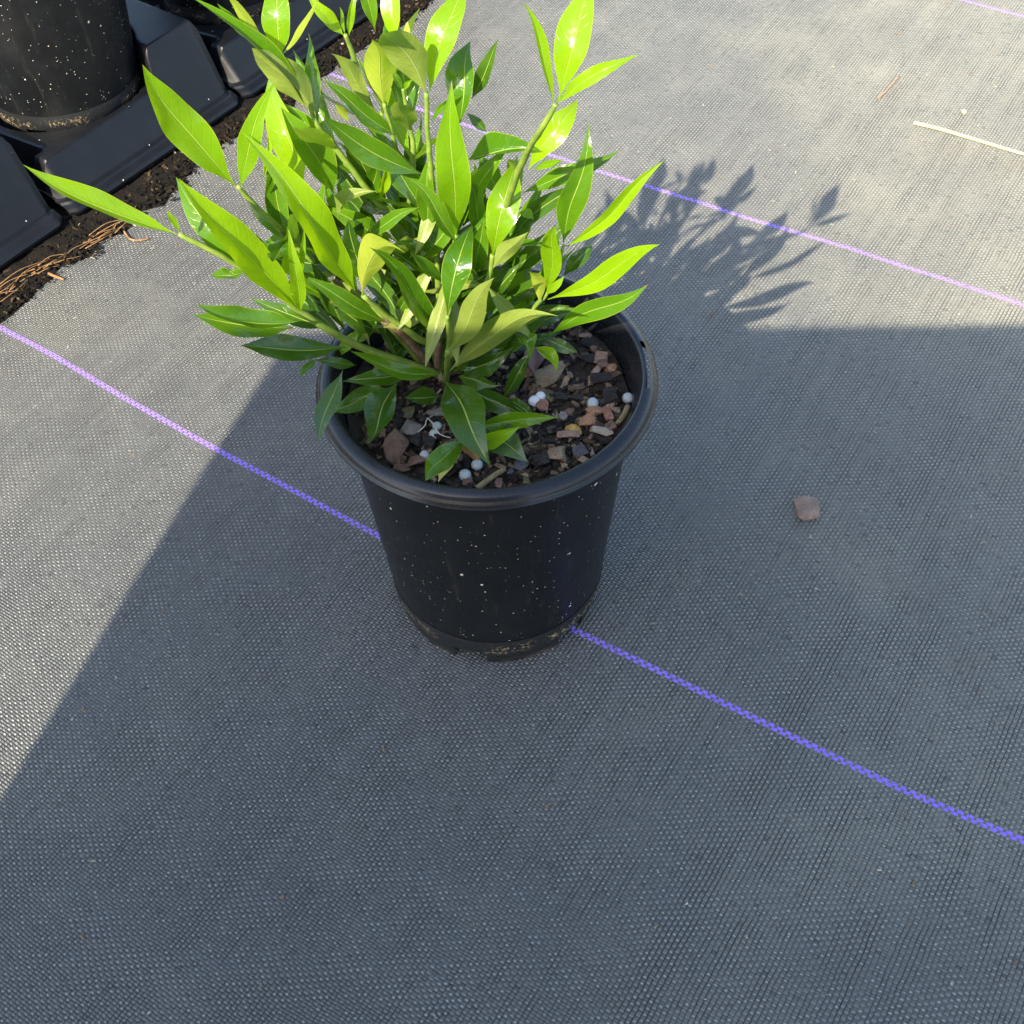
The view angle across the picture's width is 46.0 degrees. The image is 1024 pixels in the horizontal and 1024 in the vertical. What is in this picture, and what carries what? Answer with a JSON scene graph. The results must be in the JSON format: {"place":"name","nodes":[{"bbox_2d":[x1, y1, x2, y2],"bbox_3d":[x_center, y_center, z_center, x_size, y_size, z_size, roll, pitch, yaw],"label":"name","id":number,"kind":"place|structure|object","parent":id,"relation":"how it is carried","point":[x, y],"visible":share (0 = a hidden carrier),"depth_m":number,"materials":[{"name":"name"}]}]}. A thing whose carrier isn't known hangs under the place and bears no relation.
{"place":"outdoors","nodes":[
{"label":"outdoors","id":0,"kind":"place"},
{"bbox_2d":[0,0,1023,1023],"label":"ground","id":1,"kind":"structure","parent":0,"point":[579,765],"depth_m":0.70,"materials":[{"name":"grey fabric"}]},
{"bbox_2d":[0,136,62,268],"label":"pot tray","id":2,"kind":"object","parent":1,"relation":"on","point":[29,218],"visible":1,"depth_m":0.93,"materials":[{"name":"black plastic"}]},
{"bbox_2d":[47,272,64,280],"bbox_3d":[-0.347,-0.179,0.918,0.015,0.003,0.009,1,51,3],"label":"bark splinter","id":3,"kind":"object","parent":1,"relation":"on","point":[54,276],"visible":1,"depth_m":0.92,"materials":[{"name":"brown wood"}]},
{"bbox_2d":[0,0,238,215],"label":"pot tray","id":4,"kind":"object","parent":1,"relation":"on","point":[118,148],"visible":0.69,"depth_m":1.00,"materials":[{"name":"black plastic"}]},
{"bbox_2d":[0,0,140,131],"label":"plant pot","id":5,"kind":"object","parent":4,"relation":"in","point":[66,64],"visible":0.92,"depth_m":0.95,"materials":[{"name":"black plastic"}]},
{"bbox_2d":[124,230,148,240],"bbox_3d":[-0.297,-0.216,0.946,0.026,0.002,0.008,21,54,18],"label":"pine needle","id":6,"kind":"object","parent":1,"relation":"on","point":[127,236],"visible":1,"depth_m":0.94,"materials":[{"name":"beige plant"}]},
{"bbox_2d":[0,0,432,324],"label":"soil litter","id":7,"kind":"object","parent":1,"relation":"on","point":[154,185],"visible":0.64,"depth_m":0.98,"materials":[{"name":"brown soil"}]},
{"bbox_2d":[0,262,39,283],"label":"pine needle","id":8,"kind":"object","parent":7,"relation":"on","point":[17,271],"visible":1,"depth_m":0.91,"materials":[{"name":"brown plant"}]},
{"bbox_2d":[9,260,47,290],"bbox_3d":[-0.369,-0.181,0.917,0.005,0.002,0.042,23,55,19],"label":"pine needle","id":9,"kind":"object","parent":7,"relation":"on","point":[22,273],"visible":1,"depth_m":0.92,"materials":[{"name":"brown plant"}]},
{"bbox_2d":[138,0,380,97],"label":"pot tray","id":10,"kind":"object","parent":1,"relation":"on","point":[230,50],"visible":0.35,"depth_m":1.07,"materials":[{"name":"black plastic"}]},
{"bbox_2d":[163,0,263,24],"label":"plant pot","id":11,"kind":"object","parent":10,"relation":"in","point":[194,12],"visible":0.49,"depth_m":1.08,"materials":[{"name":"black plastic"}]},
{"bbox_2d":[316,264,658,661],"bbox_3d":[-0.011,-0.015,0.659,0.169,0.174,0.169,1,51,3],"label":"plant pot","id":12,"kind":"object","parent":1,"relation":"on","point":[510,573],"visible":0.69,"depth_m":0.61,"materials":[{"name":"black plastic"}]},
{"bbox_2d":[24,0,662,480],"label":"gardenia shrub","id":13,"kind":"object","parent":12,"relation":"in","point":[438,310],"visible":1,"depth_m":0.52,"materials":[{"name":"green plant"}]},
{"bbox_2d":[347,318,628,487],"bbox_3d":[-0.012,-0.058,0.607,0.142,0.013,0.142,1,51,3],"label":"potting mix","id":14,"kind":"object","parent":12,"relation":"in","point":[576,385],"visible":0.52,"depth_m":0.60,"materials":[{"name":"brown soil"}]},
{"bbox_2d":[383,429,408,464],"bbox_3d":[-0.057,-0.031,0.581,0.012,0.006,0.018,23,55,19],"label":"bark chip","id":15,"kind":"object","parent":14,"relation":"on","point":[395,443],"visible":1,"depth_m":0.58,"materials":[{"name":"brown wood"}]},
{"bbox_2d":[393,464,410,472],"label":"bark chip","id":16,"kind":"object","parent":14,"relation":"on","point":[402,468],"visible":0.87,"depth_m":0.57,"materials":[{"name":"brown wood"}]},
{"bbox_2d":[402,405,414,418],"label":"bark chip","id":17,"kind":"object","parent":14,"relation":"on","point":[409,412],"visible":1,"depth_m":0.60,"materials":[{"name":"wood"}]},
{"bbox_2d":[399,419,420,434],"bbox_3d":[-0.049,-0.042,0.591,0.011,0.005,0.011,16,53,15],"label":"bark chip","id":18,"kind":"object","parent":14,"relation":"on","point":[410,427],"visible":1,"depth_m":0.59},
{"bbox_2d":[408,432,421,446],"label":"bark chip","id":19,"kind":"object","parent":14,"relation":"on","point":[415,439],"visible":1,"depth_m":0.58,"materials":[{"name":"black wood"}]},
{"bbox_2d":[407,455,425,466],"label":"bark chip","id":20,"kind":"object","parent":14,"relation":"on","point":[416,460],"visible":0.91,"depth_m":0.57,"materials":[{"name":"brown wood"}]},
{"bbox_2d":[420,450,428,457],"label":"fertilizer ball","id":21,"kind":"object","parent":14,"relation":"on","point":[424,453],"visible":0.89,"depth_m":0.58,"materials":[{"name":"white plastic"}]},
{"bbox_2d":[422,435,434,449],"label":"bark chip","id":22,"kind":"object","parent":14,"relation":"on","point":[428,441],"visible":1,"depth_m":0.58,"materials":[{"name":"black wood"}]},
{"bbox_2d":[429,429,439,438],"bbox_3d":[-0.038,-0.038,0.588,0.005,0.005,0.005,1,51,3],"label":"fertilizer ball","id":23,"kind":"object","parent":14,"relation":"on","point":[432,432],"visible":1,"depth_m":0.59,"materials":[{"name":"white plastic"}]},
{"bbox_2d":[426,408,443,415],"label":"bark chip","id":24,"kind":"object","parent":14,"relation":"on","point":[436,412],"visible":0.81,"depth_m":0.59,"materials":[{"name":"grey wood"}]},
{"bbox_2d":[432,421,441,429],"bbox_3d":[-0.037,-0.042,0.593,0.005,0.004,0.005,1,51,3],"label":"fertilizer ball","id":25,"kind":"object","parent":14,"relation":"on","point":[438,425],"visible":1,"depth_m":0.59,"materials":[{"name":"white plastic"}]},
{"bbox_2d":[427,417,450,437],"bbox_3d":[-0.036,-0.042,0.588,0.013,0.003,0.012,1,51,3],"label":"root thread","id":26,"kind":"object","parent":14,"relation":"on","point":[435,428],"visible":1,"depth_m":0.59},
{"bbox_2d":[438,464,453,481],"bbox_3d":[-0.030,-0.021,0.570,0.008,0.006,0.014,1,51,3],"label":"yellow leaf","id":27,"kind":"object","parent":14,"relation":"on","point":[441,475],"visible":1,"depth_m":0.57,"materials":[{"name":"plant"}]},
{"bbox_2d":[459,469,470,479],"bbox_3d":[-0.022,-0.018,0.571,0.006,0.006,0.006,1,51,3],"label":"fertilizer ball","id":28,"kind":"object","parent":14,"relation":"on","point":[464,473],"visible":1,"depth_m":0.57,"materials":[{"name":"white plastic"}]},
{"bbox_2d":[462,478,472,484],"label":"bark chip","id":29,"kind":"object","parent":14,"relation":"on","point":[467,480],"visible":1,"depth_m":0.57,"materials":[{"name":"brown wood"}]},
{"bbox_2d":[462,445,479,460],"bbox_3d":[-0.019,-0.029,0.575,0.009,0.006,0.012,1,51,3],"label":"dried leaf","id":30,"kind":"object","parent":14,"relation":"on","point":[471,454],"visible":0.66,"depth_m":0.57,"materials":[{"name":"brown plant"}]},
{"bbox_2d":[471,459,482,470],"bbox_3d":[-0.017,-0.022,0.574,0.006,0.005,0.006,1,51,3],"label":"fertilizer ball","id":31,"kind":"object","parent":14,"relation":"on","point":[476,464],"visible":1,"depth_m":0.57,"materials":[{"name":"white plastic"}]},
{"bbox_2d":[475,467,505,487],"bbox_3d":[-0.010,-0.016,0.568,0.018,0.004,0.003,-35,58,-24],"label":"stick","id":32,"kind":"object","parent":14,"relation":"on","point":[488,479],"visible":0.93,"depth_m":0.57,"materials":[{"name":"wood"}]},
{"bbox_2d":[494,478,502,487],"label":"bark chip","id":33,"kind":"object","parent":14,"relation":"on","point":[498,482],"visible":1,"depth_m":0.57,"materials":[{"name":"brown wood"}]},
{"bbox_2d":[507,468,514,473],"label":"bark chip","id":34,"kind":"object","parent":14,"relation":"on","point":[511,471],"visible":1,"depth_m":0.57,"materials":[{"name":"grey wood"}]},
{"bbox_2d":[514,460,531,470],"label":"bark chip","id":35,"kind":"object","parent":14,"relation":"on","point":[518,466],"visible":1,"depth_m":0.57,"materials":[{"name":"grey wood"}]},
{"bbox_2d":[523,476,529,483],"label":"bark chip","id":36,"kind":"object","parent":14,"relation":"on","point":[526,479],"visible":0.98,"depth_m":0.57,"materials":[{"name":"wood"}]},
{"bbox_2d":[525,367,532,377],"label":"bark chip","id":37,"kind":"object","parent":14,"relation":"on","point":[529,372],"visible":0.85,"depth_m":0.61,"materials":[{"name":"brown wood"}]},
{"bbox_2d":[528,396,539,406],"bbox_3d":[0.011,-0.055,0.601,0.006,0.006,0.006,1,51,3],"label":"fertilizer ball","id":38,"kind":"object","parent":14,"relation":"on","point":[533,400],"visible":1,"depth_m":0.60,"materials":[{"name":"white plastic"}]},
{"bbox_2d":[524,347,544,372],"bbox_3d":[0.012,-0.079,0.613,0.013,0.006,0.012,-37,58,-25],"label":"chip","id":39,"kind":"object","parent":14,"relation":"on","point":[536,360],"visible":0.64,"depth_m":0.61,"materials":[{"name":"grey wood"}]},
{"bbox_2d":[535,391,545,398],"bbox_3d":[0.014,-0.058,0.603,0.005,0.005,0.005,1,51,3],"label":"fertilizer ball","id":40,"kind":"object","parent":14,"relation":"on","point":[541,395],"visible":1,"depth_m":0.60,"materials":[{"name":"white plastic"}]},
{"bbox_2d":[532,454,550,466],"bbox_3d":[0.014,-0.025,0.574,0.008,0.004,0.008,2,47,14],"label":"bark chip","id":41,"kind":"object","parent":14,"relation":"on","point":[539,459],"visible":1,"depth_m":0.57,"materials":[{"name":"black wood"}]},
{"bbox_2d":[536,399,548,410],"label":"bark chip","id":42,"kind":"object","parent":14,"relation":"on","point":[542,404],"visible":1,"depth_m":0.60,"materials":[{"name":"brown wood"}]},
{"bbox_2d":[533,361,564,387],"bbox_3d":[0.019,-0.070,0.613,0.018,0.006,0.011,-19,64,-6],"label":"bark chip","id":43,"kind":"object","parent":14,"relation":"on","point":[546,376],"visible":0.94,"depth_m":0.61,"materials":[{"name":"beige wood"}]},
{"bbox_2d":[545,391,553,401],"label":"bark chip","id":44,"kind":"object","parent":14,"relation":"on","point":[548,398],"visible":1,"depth_m":0.60,"materials":[{"name":"brown wood"}]},
{"bbox_2d":[548,446,565,460],"bbox_3d":[0.022,-0.028,0.578,0.009,0.005,0.010,2,47,5],"label":"bark chip","id":45,"kind":"object","parent":14,"relation":"on","point":[556,453],"visible":1,"depth_m":0.57,"materials":[{"name":"beige wood"}]},
{"bbox_2d":[554,392,567,399],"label":"bark chip","id":46,"kind":"object","parent":14,"relation":"on","point":[561,396],"visible":1,"depth_m":0.60,"materials":[{"name":"black wood"}]},
{"bbox_2d":[558,411,567,419],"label":"bark chip","id":47,"kind":"object","parent":14,"relation":"on","point":[562,415],"visible":0.98,"depth_m":0.59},
{"bbox_2d":[556,430,579,437],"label":"bark chip","id":48,"kind":"object","parent":14,"relation":"on","point":[568,434],"visible":1,"depth_m":0.59,"materials":[{"name":"brown wood"}]},
{"bbox_2d":[565,408,574,415],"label":"bark chip","id":49,"kind":"object","parent":14,"relation":"on","point":[570,411],"visible":1,"depth_m":0.59,"materials":[{"name":"brown wood"}]},
{"bbox_2d":[564,424,581,435],"bbox_3d":[0.030,-0.040,0.590,0.009,0.006,0.007,17,53,15],"label":"pebble","id":50,"kind":"object","parent":14,"relation":"on","point":[573,427],"visible":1,"depth_m":0.59,"materials":[{"name":"yellow stone"}]},
{"bbox_2d":[572,444,588,456],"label":"bark chip","id":51,"kind":"object","parent":14,"relation":"on","point":[579,450],"visible":1,"depth_m":0.58,"materials":[{"name":"grey wood"}]},
{"bbox_2d":[579,333,591,336],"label":"bark chip","id":52,"kind":"object","parent":14,"relation":"on","point":[585,334],"visible":1,"depth_m":0.63,"materials":[{"name":"brown wood"}]},
{"bbox_2d":[581,354,593,361],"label":"bark chip","id":53,"kind":"object","parent":14,"relation":"on","point":[588,358],"visible":1,"depth_m":0.62,"materials":[{"name":"black wood"}]},
{"bbox_2d":[579,414,596,425],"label":"bark chip","id":54,"kind":"object","parent":14,"relation":"on","point":[587,419],"visible":1,"depth_m":0.59,"materials":[{"name":"brown wood"}]},
{"bbox_2d":[581,336,598,348],"bbox_3d":[0.041,-0.088,0.625,0.009,0.004,0.007,3,47,-11],"label":"bark chip","id":55,"kind":"object","parent":14,"relation":"on","point":[587,342],"visible":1,"depth_m":0.62,"materials":[{"name":"black wood"}]},
{"bbox_2d":[587,397,598,406],"bbox_3d":[0.040,-0.054,0.600,0.006,0.006,0.006,1,51,3],"label":"fertilizer ball","id":56,"kind":"object","parent":14,"relation":"on","point":[592,401],"visible":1,"depth_m":0.60,"materials":[{"name":"white plastic"}]},
{"bbox_2d":[589,345,597,352],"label":"bark chip","id":57,"kind":"object","parent":14,"relation":"on","point":[593,348],"visible":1,"depth_m":0.62,"materials":[{"name":"wood"}]},
{"bbox_2d":[587,406,602,415],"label":"bark chip","id":58,"kind":"object","parent":14,"relation":"on","point":[594,410],"visible":1,"depth_m":0.59,"materials":[{"name":"brown wood"}]},
{"bbox_2d":[591,366,600,372],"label":"bark chip","id":59,"kind":"object","parent":14,"relation":"on","point":[596,369],"visible":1,"depth_m":0.61,"materials":[{"name":"wood"}]},
{"bbox_2d":[593,351,607,362],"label":"bark chip","id":60,"kind":"object","parent":14,"relation":"on","point":[600,355],"visible":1,"depth_m":0.62,"materials":[{"name":"brown wood"}]},
{"bbox_2d":[590,373,612,382],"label":"bark chip","id":61,"kind":"object","parent":14,"relation":"on","point":[599,377],"visible":1,"depth_m":0.61,"materials":[{"name":"black wood"}]},
{"bbox_2d":[596,359,608,368],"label":"bark chip","id":62,"kind":"object","parent":14,"relation":"on","point":[602,363],"visible":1,"depth_m":0.62,"materials":[{"name":"brown wood"}]},
{"bbox_2d":[592,426,613,435],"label":"bark chip","id":63,"kind":"object","parent":14,"relation":"on","point":[605,431],"visible":1,"depth_m":0.59,"materials":[{"name":"beige wood"}]},
{"bbox_2d":[603,404,613,419],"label":"bark chip","id":64,"kind":"object","parent":14,"relation":"on","point":[608,413],"visible":1,"depth_m":0.59,"materials":[{"name":"brown wood"}]},
{"bbox_2d":[603,386,617,402],"bbox_3d":[0.049,-0.059,0.602,0.008,0.004,0.012,6,56,-4],"label":"bark chip","id":65,"kind":"object","parent":14,"relation":"on","point":[609,394],"visible":1,"depth_m":0.60,"materials":[{"name":"black wood"}]},
{"bbox_2d":[605,363,616,371],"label":"bark chip","id":66,"kind":"object","parent":14,"relation":"on","point":[611,367],"visible":1,"depth_m":0.61,"materials":[{"name":"brown wood"}]},
{"bbox_2d":[605,420,617,429],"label":"bark chip","id":67,"kind":"object","parent":14,"relation":"on","point":[613,424],"visible":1,"depth_m":0.59,"materials":[{"name":"brown wood"}]},
{"bbox_2d":[615,404,630,425],"bbox_3d":[0.054,-0.048,0.593,0.008,0.004,0.013,1,51,3],"label":"stick","id":68,"kind":"object","parent":14,"relation":"on","point":[623,415],"visible":1,"depth_m":0.59,"materials":[{"name":"beige wood"}]},
{"bbox_2d":[622,393,632,403],"bbox_3d":[0.058,-0.057,0.602,0.006,0.005,0.006,1,51,3],"label":"fertilizer ball","id":69,"kind":"object","parent":14,"relation":"on","point":[627,398],"visible":1,"depth_m":0.60,"materials":[{"name":"white plastic"}]},
{"bbox_2d":[3,1,1023,1023],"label":"grit","id":70,"kind":"object","parent":1,"relation":"on","point":[675,439],"visible":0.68,"depth_m":0.71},
{"bbox_2d":[794,496,819,520],"bbox_3d":[0.185,-0.002,0.754,0.015,0.006,0.017,-4,53,-1],"label":"bark chunk","id":71,"kind":"object","parent":1,"relation":"on","point":[807,508],"visible":1,"depth_m":0.75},
{"bbox_2d":[877,76,899,98],"bbox_3d":[0.330,-0.371,1.053,0.003,0.003,0.041,30,57,23],"label":"twig","id":72,"kind":"object","parent":1,"relation":"on","point":[886,90],"visible":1,"depth_m":1.05,"materials":[{"name":"beige wood"}]},
{"bbox_2d":[913,121,1023,155],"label":"straw","id":73,"kind":"object","parent":1,"relation":"on","point":[964,136],"visible":1,"depth_m":1.00,"materials":[{"name":"beige plant"}]}
]}

